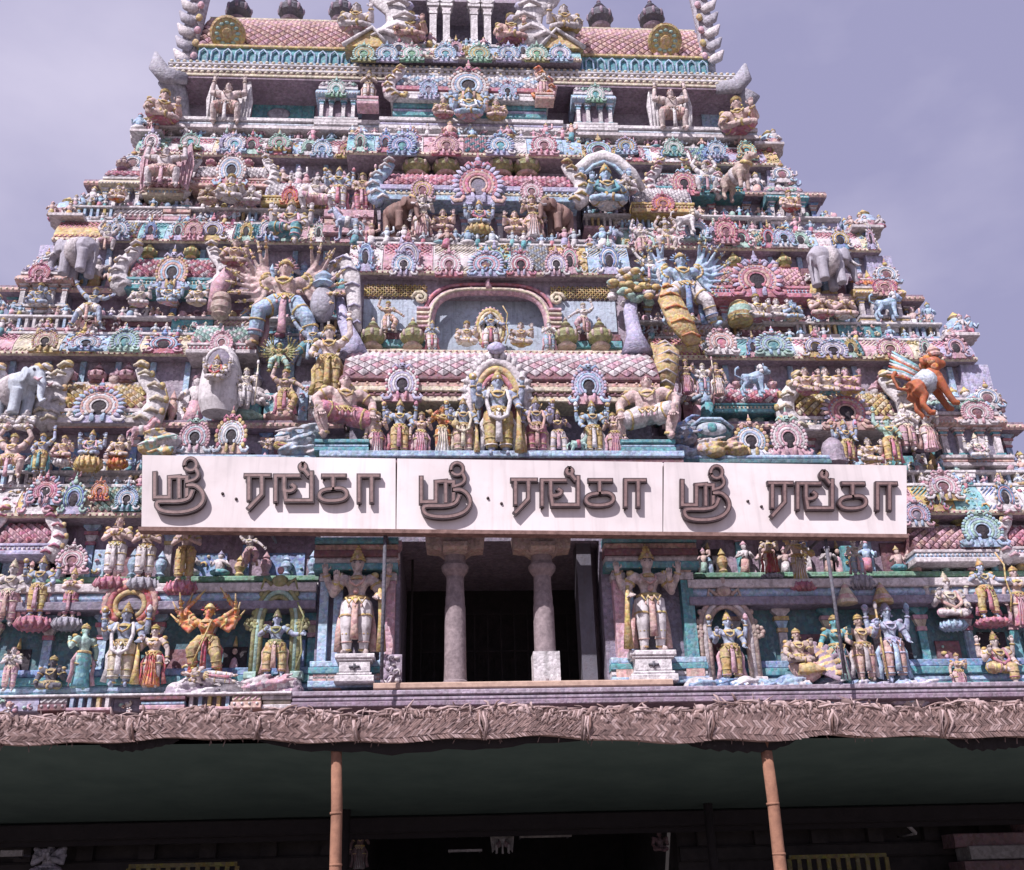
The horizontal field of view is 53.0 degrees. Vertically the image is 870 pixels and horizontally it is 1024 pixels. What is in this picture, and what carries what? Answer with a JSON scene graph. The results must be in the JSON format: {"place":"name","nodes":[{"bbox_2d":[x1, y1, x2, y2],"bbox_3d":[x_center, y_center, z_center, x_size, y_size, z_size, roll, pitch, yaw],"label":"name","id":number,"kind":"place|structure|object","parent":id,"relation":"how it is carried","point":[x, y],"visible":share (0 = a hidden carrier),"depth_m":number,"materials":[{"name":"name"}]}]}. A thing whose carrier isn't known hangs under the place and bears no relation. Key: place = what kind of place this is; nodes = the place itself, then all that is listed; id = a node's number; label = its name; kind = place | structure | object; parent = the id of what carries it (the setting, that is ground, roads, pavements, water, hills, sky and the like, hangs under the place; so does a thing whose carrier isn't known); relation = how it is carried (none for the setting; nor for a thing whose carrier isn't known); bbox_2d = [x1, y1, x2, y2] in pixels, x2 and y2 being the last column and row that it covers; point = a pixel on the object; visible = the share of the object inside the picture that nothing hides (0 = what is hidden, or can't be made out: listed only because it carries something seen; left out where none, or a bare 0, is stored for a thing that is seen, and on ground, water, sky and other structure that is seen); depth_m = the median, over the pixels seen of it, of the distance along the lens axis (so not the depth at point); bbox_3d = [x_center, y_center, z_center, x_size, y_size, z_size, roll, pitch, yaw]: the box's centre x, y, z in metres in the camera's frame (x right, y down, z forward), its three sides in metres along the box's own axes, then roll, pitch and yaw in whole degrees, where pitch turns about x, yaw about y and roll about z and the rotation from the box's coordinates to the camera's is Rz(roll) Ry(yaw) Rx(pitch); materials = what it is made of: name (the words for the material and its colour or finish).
{"place":"outdoors","nodes":[
{"label":"outdoors","id":0,"kind":"place"},
{"bbox_2d":[0,0,1023,468],"label":"sky","id":1,"kind":"structure","parent":0,"point":[909,114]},
{"bbox_3d":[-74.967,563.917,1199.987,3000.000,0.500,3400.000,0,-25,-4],"label":"ground","id":2,"kind":"structure","parent":0,"visible":0},
{"bbox_2d":[0,0,1023,869],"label":"temple tower","id":3,"kind":"structure","parent":2,"relation":"on","point":[476,622],"depth_m":34.02,"materials":[{"name":"stone"}]},
{"bbox_2d":[0,421,33,477],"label":"statue","id":4,"kind":"object","parent":3,"relation":"on","point":[12,455],"visible":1,"depth_m":30.42,"materials":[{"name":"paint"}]},
{"bbox_2d":[0,559,34,625],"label":"statue","id":5,"kind":"object","parent":3,"relation":"on","point":[10,597],"visible":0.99,"depth_m":27.97,"materials":[{"name":"paint"}]},
{"bbox_2d":[0,363,52,416],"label":"elephant statue","id":6,"kind":"object","parent":3,"relation":"on","point":[18,390],"visible":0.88,"depth_m":31.51,"materials":[{"name":"paint"}]},
{"bbox_2d":[12,555,62,632],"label":"statue","id":7,"kind":"object","parent":3,"relation":"on","point":[30,621],"visible":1,"depth_m":27.98,"materials":[{"name":"paint"}]},
{"bbox_2d":[29,847,67,869],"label":"statue","id":8,"kind":"object","parent":3,"relation":"on","point":[50,858],"visible":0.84,"depth_m":24.63,"materials":[{"name":"grey paint"}]},
{"bbox_2d":[31,655,66,689],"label":"statue","id":9,"kind":"object","parent":3,"relation":"on","point":[52,673],"visible":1,"depth_m":27.16,"materials":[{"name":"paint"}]},
{"bbox_2d":[50,568,83,632],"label":"statue","id":10,"kind":"object","parent":3,"relation":"on","point":[66,623],"visible":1,"depth_m":27.97,"materials":[{"name":"paint"}]},
{"bbox_2d":[43,236,98,280],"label":"elephant statue","id":11,"kind":"object","parent":3,"relation":"on","point":[73,256],"visible":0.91,"depth_m":35.48,"materials":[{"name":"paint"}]},
{"bbox_2d":[66,623,98,689],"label":"statue","id":12,"kind":"object","parent":3,"relation":"on","point":[79,675],"visible":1,"depth_m":27.18,"materials":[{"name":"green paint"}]},
{"bbox_2d":[73,429,107,473],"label":"statue","id":13,"kind":"object","parent":3,"relation":"on","point":[88,461],"visible":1,"depth_m":30.50,"materials":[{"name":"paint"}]},
{"bbox_2d":[68,280,115,325],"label":"statue","id":14,"kind":"object","parent":3,"relation":"on","point":[90,305],"visible":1,"depth_m":34.32,"materials":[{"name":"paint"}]},
{"bbox_2d":[92,517,132,588],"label":"statue","id":15,"kind":"object","parent":3,"relation":"on","point":[116,547],"visible":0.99,"depth_m":28.68,"materials":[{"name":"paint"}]},
{"bbox_2d":[100,578,160,686],"bbox_3d":[-10.428,5.230,27.632,1.647,3.046,0.692,0,-25,-4],"label":"statue","id":16,"kind":"object","parent":3,"relation":"on","point":[123,652],"visible":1,"depth_m":27.60,"materials":[{"name":"paint"}]},
{"bbox_2d":[125,530,161,590],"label":"statue","id":17,"kind":"object","parent":3,"relation":"on","point":[146,549],"visible":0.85,"depth_m":28.66,"materials":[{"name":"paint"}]},
{"bbox_2d":[138,624,169,687],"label":"statue","id":18,"kind":"object","parent":3,"relation":"on","point":[151,663],"visible":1,"depth_m":27.27,"materials":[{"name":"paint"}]},
{"bbox_2d":[137,428,181,454],"bbox_3d":[-10.575,0.234,30.866,1.318,0.989,0.890,0,-25,-4],"label":"shell carving","id":19,"kind":"object","parent":3,"relation":"attached to","point":[159,441],"visible":0.93,"depth_m":30.59,"materials":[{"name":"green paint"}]},
{"bbox_2d":[143,88,181,124],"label":"statue","id":20,"kind":"object","parent":3,"relation":"on","point":[161,111],"visible":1,"depth_m":41.17,"materials":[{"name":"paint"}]},
{"bbox_2d":[140,139,194,191],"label":"statue","id":21,"kind":"object","parent":3,"relation":"on","point":[153,166],"visible":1,"depth_m":38.88,"materials":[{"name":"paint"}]},
{"bbox_2d":[162,535,201,595],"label":"statue","id":22,"kind":"object","parent":3,"relation":"on","point":[186,551],"visible":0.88,"depth_m":28.68,"materials":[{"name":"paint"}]},
{"bbox_2d":[164,676,242,700],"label":"carved rocks","id":23,"kind":"object","parent":3,"relation":"on","point":[184,685],"visible":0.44,"depth_m":26.96,"materials":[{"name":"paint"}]},
{"bbox_2d":[170,587,245,676],"bbox_3d":[-8.267,5.263,27.609,2.018,2.395,0.708,0,-25,-4],"label":"statue","id":24,"kind":"object","parent":23,"relation":"on","point":[188,621],"visible":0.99,"depth_m":27.73,"materials":[{"name":"orange paint"}]},
{"bbox_2d":[198,345,241,419],"bbox_3d":[-9.235,-1.784,32.615,1.340,2.484,1.194,0,-25,-4],"label":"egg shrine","id":25,"kind":"object","parent":3,"relation":"on","point":[217,400],"visible":0.88,"depth_m":32.05,"materials":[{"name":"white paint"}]},
{"bbox_2d":[206,75,252,124],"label":"statue","id":26,"kind":"object","parent":3,"relation":"on","point":[220,102],"visible":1,"depth_m":42.01,"materials":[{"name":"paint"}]},
{"bbox_2d":[240,673,303,691],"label":"carved rocks","id":27,"kind":"object","parent":3,"relation":"on","point":[268,682],"visible":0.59,"depth_m":27.18,"materials":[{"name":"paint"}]},
{"bbox_2d":[257,602,305,676],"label":"statue","id":28,"kind":"object","parent":27,"relation":"on","point":[274,647],"visible":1,"depth_m":27.62,"materials":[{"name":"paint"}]},
{"bbox_2d":[243,566,310,680],"bbox_3d":[-6.445,5.143,28.215,1.818,3.150,0.380,0,-25,-4],"label":"arched frame","id":29,"kind":"object","parent":3,"relation":"attached to","point":[256,622],"visible":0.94,"depth_m":28.10,"materials":[{"name":"green paint"}]},
{"bbox_2d":[260,336,299,371],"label":"statue","id":30,"kind":"object","parent":3,"relation":"on","point":[288,350],"visible":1,"depth_m":32.79,"materials":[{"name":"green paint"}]},
{"bbox_2d":[225,236,346,347],"bbox_3d":[-7.536,-4.702,34.225,4.046,4.143,1.041,0,-25,-4],"label":"statue","id":31,"kind":"object","parent":3,"relation":"on","point":[260,282],"visible":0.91,"depth_m":34.23,"materials":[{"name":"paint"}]},
{"bbox_2d":[270,362,308,415],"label":"statue","id":32,"kind":"object","parent":3,"relation":"on","point":[285,391],"visible":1,"depth_m":31.96,"materials":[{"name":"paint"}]},
{"bbox_2d":[268,198,313,243],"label":"statue","id":33,"kind":"object","parent":3,"relation":"on","point":[289,224],"visible":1,"depth_m":36.55,"materials":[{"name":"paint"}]},
{"bbox_2d":[274,423,320,454],"bbox_3d":[-6.492,0.182,31.255,1.510,1.208,0.971,0,-25,-4],"label":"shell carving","id":34,"kind":"object","parent":3,"relation":"on","point":[299,440],"visible":0.82,"depth_m":30.93,"materials":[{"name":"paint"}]},
{"bbox_2d":[298,179,332,210],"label":"statue","id":35,"kind":"object","parent":3,"relation":"on","point":[314,194],"visible":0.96,"depth_m":38.30,"materials":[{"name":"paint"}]},
{"bbox_2d":[310,270,335,322],"bbox_3d":[-6.352,-4.697,34.532,0.840,2.100,0.799,0,-25,-4],"label":"pot","id":36,"kind":"object","parent":3,"relation":"on","point":[322,309],"visible":0.94,"depth_m":34.17,"materials":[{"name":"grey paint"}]},
{"bbox_2d":[307,310,352,395],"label":"statue","id":37,"kind":"object","parent":3,"relation":"on","point":[327,369],"visible":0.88,"depth_m":32.15,"materials":[{"name":"paint"}]},
{"bbox_2d":[328,253,360,331],"bbox_3d":[-5.674,-4.848,34.619,1.285,3.047,0.427,0,-25,-4],"label":"elephant trunk","id":38,"kind":"object","parent":3,"relation":"attached to","point":[351,276],"visible":0.96,"depth_m":34.60,"materials":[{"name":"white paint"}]},
{"bbox_2d":[312,375,379,437],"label":"statue","id":39,"kind":"object","parent":3,"relation":"on","point":[341,407],"visible":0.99,"depth_m":30.69,"materials":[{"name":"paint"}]},
{"bbox_2d":[323,209,375,238],"bbox_3d":[-6.045,-7.627,38.275,1.817,1.063,1.348,0,-25,-4],"label":"pedestal","id":40,"kind":"object","parent":3,"relation":"on","point":[366,218],"visible":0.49,"depth_m":37.79,"materials":[{"name":"pink paint"}]},
{"bbox_2d":[323,166,355,209],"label":"statue","id":41,"kind":"object","parent":40,"relation":"on","point":[340,194],"visible":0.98,"depth_m":38.49,"materials":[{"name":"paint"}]},
{"bbox_2d":[335,297,367,359],"bbox_3d":[-5.428,-3.650,33.851,1.474,2.710,0.675,-15,-28,27],"label":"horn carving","id":42,"kind":"object","parent":3,"relation":"attached to","point":[355,344],"visible":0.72,"depth_m":33.67,"materials":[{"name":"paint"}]},
{"bbox_2d":[334,653,375,685],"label":"plinth","id":43,"kind":"structure","parent":3,"relation":"on","point":[354,668],"depth_m":27.32,"materials":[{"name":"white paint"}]},
{"bbox_2d":[322,545,392,653],"bbox_3d":[-4.287,4.474,28.249,1.962,3.144,0.959,0,-25,-4],"label":"statue","id":44,"kind":"object","parent":43,"relation":"on","point":[356,619],"visible":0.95,"depth_m":28.08,"materials":[{"name":"paint"}]},
{"bbox_2d":[337,1,373,36],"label":"statue","id":45,"kind":"object","parent":3,"relation":"on","point":[348,23],"visible":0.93,"depth_m":44.16,"materials":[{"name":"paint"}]},
{"bbox_2d":[356,70,378,113],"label":"statue","id":46,"kind":"object","parent":3,"relation":"on","point":[366,103],"visible":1,"depth_m":41.80,"materials":[{"name":"paint"}]},
{"bbox_2d":[381,399,418,450],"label":"statue","id":47,"kind":"object","parent":3,"relation":"on","point":[397,435],"visible":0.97,"depth_m":30.70,"materials":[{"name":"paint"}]},
{"bbox_2d":[383,194,423,236],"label":"elephant statue","id":48,"kind":"object","parent":3,"relation":"on","point":[396,215],"visible":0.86,"depth_m":37.42,"materials":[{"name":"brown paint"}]},
{"bbox_2d":[426,405,459,450],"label":"statue","id":49,"kind":"object","parent":3,"relation":"on","point":[442,436],"visible":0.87,"depth_m":30.70,"materials":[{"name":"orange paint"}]},
{"bbox_2d":[444,398,481,451],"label":"statue","id":50,"kind":"object","parent":3,"relation":"on","point":[464,434],"visible":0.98,"depth_m":30.67,"materials":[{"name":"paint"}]},
{"bbox_2d":[448,87,488,122],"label":"statue","id":51,"kind":"object","parent":3,"relation":"on","point":[469,110],"visible":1,"depth_m":41.18,"materials":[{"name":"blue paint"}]},
{"bbox_2d":[463,200,494,237],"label":"statue","id":52,"kind":"object","parent":3,"relation":"on","point":[479,223],"visible":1,"depth_m":37.16,"materials":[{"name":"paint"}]},
{"bbox_2d":[475,306,509,348],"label":"statue","id":53,"kind":"object","parent":3,"relation":"on","point":[490,323],"visible":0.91,"depth_m":34.71,"materials":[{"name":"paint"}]},
{"bbox_2d":[457,342,534,450],"bbox_3d":[-0.456,-1.117,31.490,2.456,3.790,0.608,0,-25,-4],"label":"feathered halo","id":54,"kind":"object","parent":3,"relation":"on","point":[483,368],"visible":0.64,"depth_m":31.80,"materials":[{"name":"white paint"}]},
{"bbox_2d":[469,369,525,454],"bbox_3d":[-0.419,-0.740,30.874,1.731,2.944,0.878,0,-25,-4],"label":"statue","id":55,"kind":"object","parent":3,"relation":"on","point":[498,423],"visible":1,"depth_m":30.67,"materials":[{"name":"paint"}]},
{"bbox_2d":[307,536,709,690],"bbox_3d":[-0.280,5.528,31.892,10.923,6.655,7.620,0,-25,-4],"label":"doorway","id":56,"kind":"structure","parent":3,"relation":"in","point":[461,612],"depth_m":29.33,"materials":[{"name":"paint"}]},
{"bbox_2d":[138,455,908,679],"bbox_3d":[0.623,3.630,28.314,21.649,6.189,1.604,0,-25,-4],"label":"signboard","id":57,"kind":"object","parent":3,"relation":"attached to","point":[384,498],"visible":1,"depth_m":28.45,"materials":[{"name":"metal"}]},
{"bbox_2d":[520,396,554,451],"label":"statue","id":58,"kind":"object","parent":3,"relation":"on","point":[535,433],"visible":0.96,"depth_m":30.82,"materials":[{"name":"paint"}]},
{"bbox_2d":[534,195,573,238],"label":"elephant statue","id":59,"kind":"object","parent":3,"relation":"on","point":[559,216],"visible":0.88,"depth_m":37.79,"materials":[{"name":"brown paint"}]},
{"bbox_2d":[546,2,583,33],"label":"statue","id":60,"kind":"object","parent":3,"relation":"on","point":[564,20],"visible":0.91,"depth_m":44.80,"materials":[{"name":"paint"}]},
{"bbox_2d":[573,400,609,450],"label":"statue","id":61,"kind":"object","parent":3,"relation":"on","point":[595,434],"visible":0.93,"depth_m":31.11,"materials":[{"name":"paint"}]},
{"bbox_2d":[579,163,631,211],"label":"statue","id":62,"kind":"object","parent":3,"relation":"on","point":[606,198],"visible":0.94,"depth_m":38.64,"materials":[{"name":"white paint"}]},
{"bbox_2d":[567,150,645,195],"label":"canopy arch","id":63,"kind":"structure","parent":3,"relation":"on","point":[618,164],"depth_m":39.68,"materials":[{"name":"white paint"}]},
{"bbox_2d":[606,264,661,306],"bbox_3d":[4.237,-5.189,35.447,1.965,1.610,0.828,0,-25,-4],"label":"tree carving","id":64,"kind":"object","parent":3,"relation":"attached to","point":[625,285],"visible":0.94,"depth_m":35.20,"materials":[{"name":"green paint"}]},
{"bbox_2d":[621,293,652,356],"bbox_3d":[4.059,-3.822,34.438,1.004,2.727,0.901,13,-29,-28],"label":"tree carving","id":65,"kind":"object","parent":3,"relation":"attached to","point":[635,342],"visible":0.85,"depth_m":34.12,"materials":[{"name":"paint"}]},
{"bbox_2d":[614,375,680,438],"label":"statue","id":66,"kind":"object","parent":3,"relation":"on","point":[650,408],"visible":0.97,"depth_m":31.24,"materials":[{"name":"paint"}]},
{"bbox_2d":[627,650,678,685],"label":"plinth","id":67,"kind":"structure","parent":3,"relation":"on","point":[652,664],"depth_m":27.82,"materials":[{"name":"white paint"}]},
{"bbox_2d":[613,543,680,649],"bbox_3d":[3.863,4.483,28.766,1.966,3.152,0.961,0,-25,-4],"label":"statue","id":68,"kind":"object","parent":67,"relation":"on","point":[649,605],"visible":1,"depth_m":28.58,"materials":[{"name":"paint"}]},
{"bbox_2d":[654,340,679,390],"bbox_3d":[4.976,-2.285,33.194,0.960,1.967,0.683,15,-30,-32],"label":"scroll carving","id":69,"kind":"object","parent":3,"relation":"attached to","point":[666,358],"visible":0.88,"depth_m":32.91,"materials":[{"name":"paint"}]},
{"bbox_2d":[646,80,691,130],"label":"statue","id":70,"kind":"object","parent":3,"relation":"on","point":[675,109],"visible":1,"depth_m":43.24,"materials":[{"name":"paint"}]},
{"bbox_2d":[658,283,701,346],"bbox_3d":[5.579,-4.086,34.340,1.308,2.597,0.510,-6,-25,9],"label":"snake body","id":71,"kind":"object","parent":3,"relation":"attached to","point":[678,318],"visible":1,"depth_m":34.12,"materials":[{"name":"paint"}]},
{"bbox_2d":[634,234,732,326],"bbox_3d":[5.956,-5.302,35.390,3.433,3.516,0.883,0,-25,-4],"label":"statue","id":72,"kind":"object","parent":3,"relation":"on","point":[703,271],"visible":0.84,"depth_m":35.48,"materials":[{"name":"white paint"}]},
{"bbox_2d":[672,414,702,456],"bbox_3d":[5.371,0.125,32.044,1.268,1.509,1.028,0,-25,-4],"label":"shell carving","id":73,"kind":"object","parent":3,"relation":"on","point":[685,437],"visible":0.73,"depth_m":31.74,"materials":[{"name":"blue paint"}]},
{"bbox_2d":[687,417,734,440],"bbox_3d":[6.188,-0.137,32.026,1.500,0.840,0.624,0,-25,-4],"label":"eye carving","id":74,"kind":"object","parent":3,"relation":"attached to","point":[713,427],"visible":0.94,"depth_m":31.85,"materials":[{"name":"paint"}]},
{"bbox_2d":[694,436,748,458],"bbox_3d":[6.478,0.412,31.914,1.726,0.824,0.840,0,-25,-4],"label":"shell carving","id":75,"kind":"object","parent":3,"relation":"on","point":[714,448],"visible":0.96,"depth_m":31.59,"materials":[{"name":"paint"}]},
{"bbox_2d":[693,577,767,679],"bbox_3d":[6.065,5.500,28.905,2.170,3.055,0.380,0,-25,-4],"label":"arched frame","id":76,"kind":"object","parent":3,"relation":"attached to","point":[754,634],"visible":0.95,"depth_m":28.80,"materials":[{"name":"beige paint"}]},
{"bbox_2d":[719,143,756,202],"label":"bull statue","id":77,"kind":"object","parent":3,"relation":"on","point":[734,176],"visible":1,"depth_m":39.83,"materials":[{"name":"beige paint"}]},
{"bbox_2d":[718,96,758,134],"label":"statue","id":78,"kind":"object","parent":3,"relation":"on","point":[740,123],"visible":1,"depth_m":42.54,"materials":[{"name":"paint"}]},
{"bbox_2d":[684,674,811,704],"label":"carved rocks","id":79,"kind":"object","parent":3,"relation":"on","point":[789,679],"visible":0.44,"depth_m":27.84,"materials":[{"name":"white paint"}]},
{"bbox_2d":[705,610,747,682],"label":"statue","id":80,"kind":"object","parent":79,"relation":"on","point":[730,654],"visible":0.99,"depth_m":28.34,"materials":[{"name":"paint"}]},
{"bbox_2d":[758,540,783,578],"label":"statue","id":81,"kind":"object","parent":3,"relation":"on","point":[768,557],"visible":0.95,"depth_m":29.98,"materials":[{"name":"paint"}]},
{"bbox_2d":[782,540,816,590],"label":"statue","id":82,"kind":"object","parent":3,"relation":"on","point":[798,564],"visible":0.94,"depth_m":29.80,"materials":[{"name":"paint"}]},
{"bbox_2d":[781,640,841,682],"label":"bird statue","id":83,"kind":"object","parent":3,"relation":"on","point":[825,662],"visible":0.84,"depth_m":28.02,"materials":[{"name":"yellow stone"}]},
{"bbox_2d":[783,628,814,663],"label":"statue","id":84,"kind":"object","parent":83,"relation":"on","point":[796,646],"visible":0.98,"depth_m":28.33,"materials":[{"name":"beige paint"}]},
{"bbox_2d":[806,245,860,291],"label":"elephant statue","id":85,"kind":"object","parent":3,"relation":"on","point":[829,264],"visible":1,"depth_m":37.16,"materials":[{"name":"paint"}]},
{"bbox_2d":[846,541,875,590],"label":"statue","id":86,"kind":"object","parent":3,"relation":"on","point":[862,581],"visible":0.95,"depth_m":29.87,"materials":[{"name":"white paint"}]},
{"bbox_2d":[815,677,938,706],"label":"carved rocks","id":87,"kind":"object","parent":3,"relation":"on","point":[923,703],"visible":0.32,"depth_m":28.04,"materials":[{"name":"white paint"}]},
{"bbox_2d":[819,614,855,682],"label":"statue","id":88,"kind":"object","parent":87,"relation":"on","point":[831,634],"visible":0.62,"depth_m":28.64,"materials":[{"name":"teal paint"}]},
{"bbox_2d":[844,601,888,681],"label":"statue","id":89,"kind":"object","parent":87,"relation":"on","point":[861,653],"visible":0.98,"depth_m":28.49,"materials":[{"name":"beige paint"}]},
{"bbox_2d":[861,602,913,682],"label":"statue","id":90,"kind":"object","parent":87,"relation":"on","point":[894,647],"visible":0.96,"depth_m":28.63,"materials":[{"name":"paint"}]},
{"bbox_2d":[871,406,905,464],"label":"statue","id":91,"kind":"object","parent":3,"relation":"on","point":[890,443],"visible":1,"depth_m":32.26,"materials":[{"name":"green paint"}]},
{"bbox_2d":[893,403,919,450],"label":"statue","id":92,"kind":"object","parent":3,"relation":"on","point":[906,428],"visible":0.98,"depth_m":32.61,"materials":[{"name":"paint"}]},
{"bbox_2d":[886,343,959,419],"bbox_3d":[13.235,-1.786,33.208,1.946,2.753,0.866,0,-25,-4],"label":"beast statue","id":93,"kind":"object","parent":3,"relation":"attached to","point":[925,378],"visible":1,"depth_m":33.04,"materials":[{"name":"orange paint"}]},
{"bbox_2d":[914,407,941,451],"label":"statue","id":94,"kind":"object","parent":3,"relation":"on","point":[928,434],"visible":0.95,"depth_m":32.62,"materials":[{"name":"paint"}]},
{"bbox_2d":[923,571,972,631],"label":"statue","id":95,"kind":"object","parent":3,"relation":"on","point":[950,608],"visible":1,"depth_m":29.32,"materials":[{"name":"paint"}]},
{"bbox_2d":[968,552,1011,628],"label":"statue","id":96,"kind":"object","parent":3,"relation":"on","point":[984,590],"visible":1,"depth_m":29.55,"materials":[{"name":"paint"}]},
{"bbox_2d":[974,630,1021,680],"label":"statue","id":97,"kind":"object","parent":3,"relation":"on","point":[998,663],"visible":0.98,"depth_m":28.66,"materials":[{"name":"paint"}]},
{"bbox_2d":[1002,566,1023,627],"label":"statue","id":98,"kind":"object","parent":3,"relation":"on","point":[1017,585],"visible":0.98,"depth_m":29.61,"materials":[{"name":"paint"}]},
{"bbox_2d":[0,693,1023,869],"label":"thatched canopy","id":99,"kind":"object","parent":2,"relation":"on","point":[338,778],"visible":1,"depth_m":20.89,"materials":[{"name":"brown plant"}]},
{"bbox_2d":[787,853,890,869],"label":"railing","id":100,"kind":"object","parent":2,"relation":"on","point":[837,857],"visible":1,"depth_m":24.85,"materials":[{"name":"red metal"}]},
{"bbox_2d":[941,824,1023,869],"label":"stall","id":101,"kind":"object","parent":2,"relation":"on","point":[991,851],"visible":0.93,"depth_m":25.85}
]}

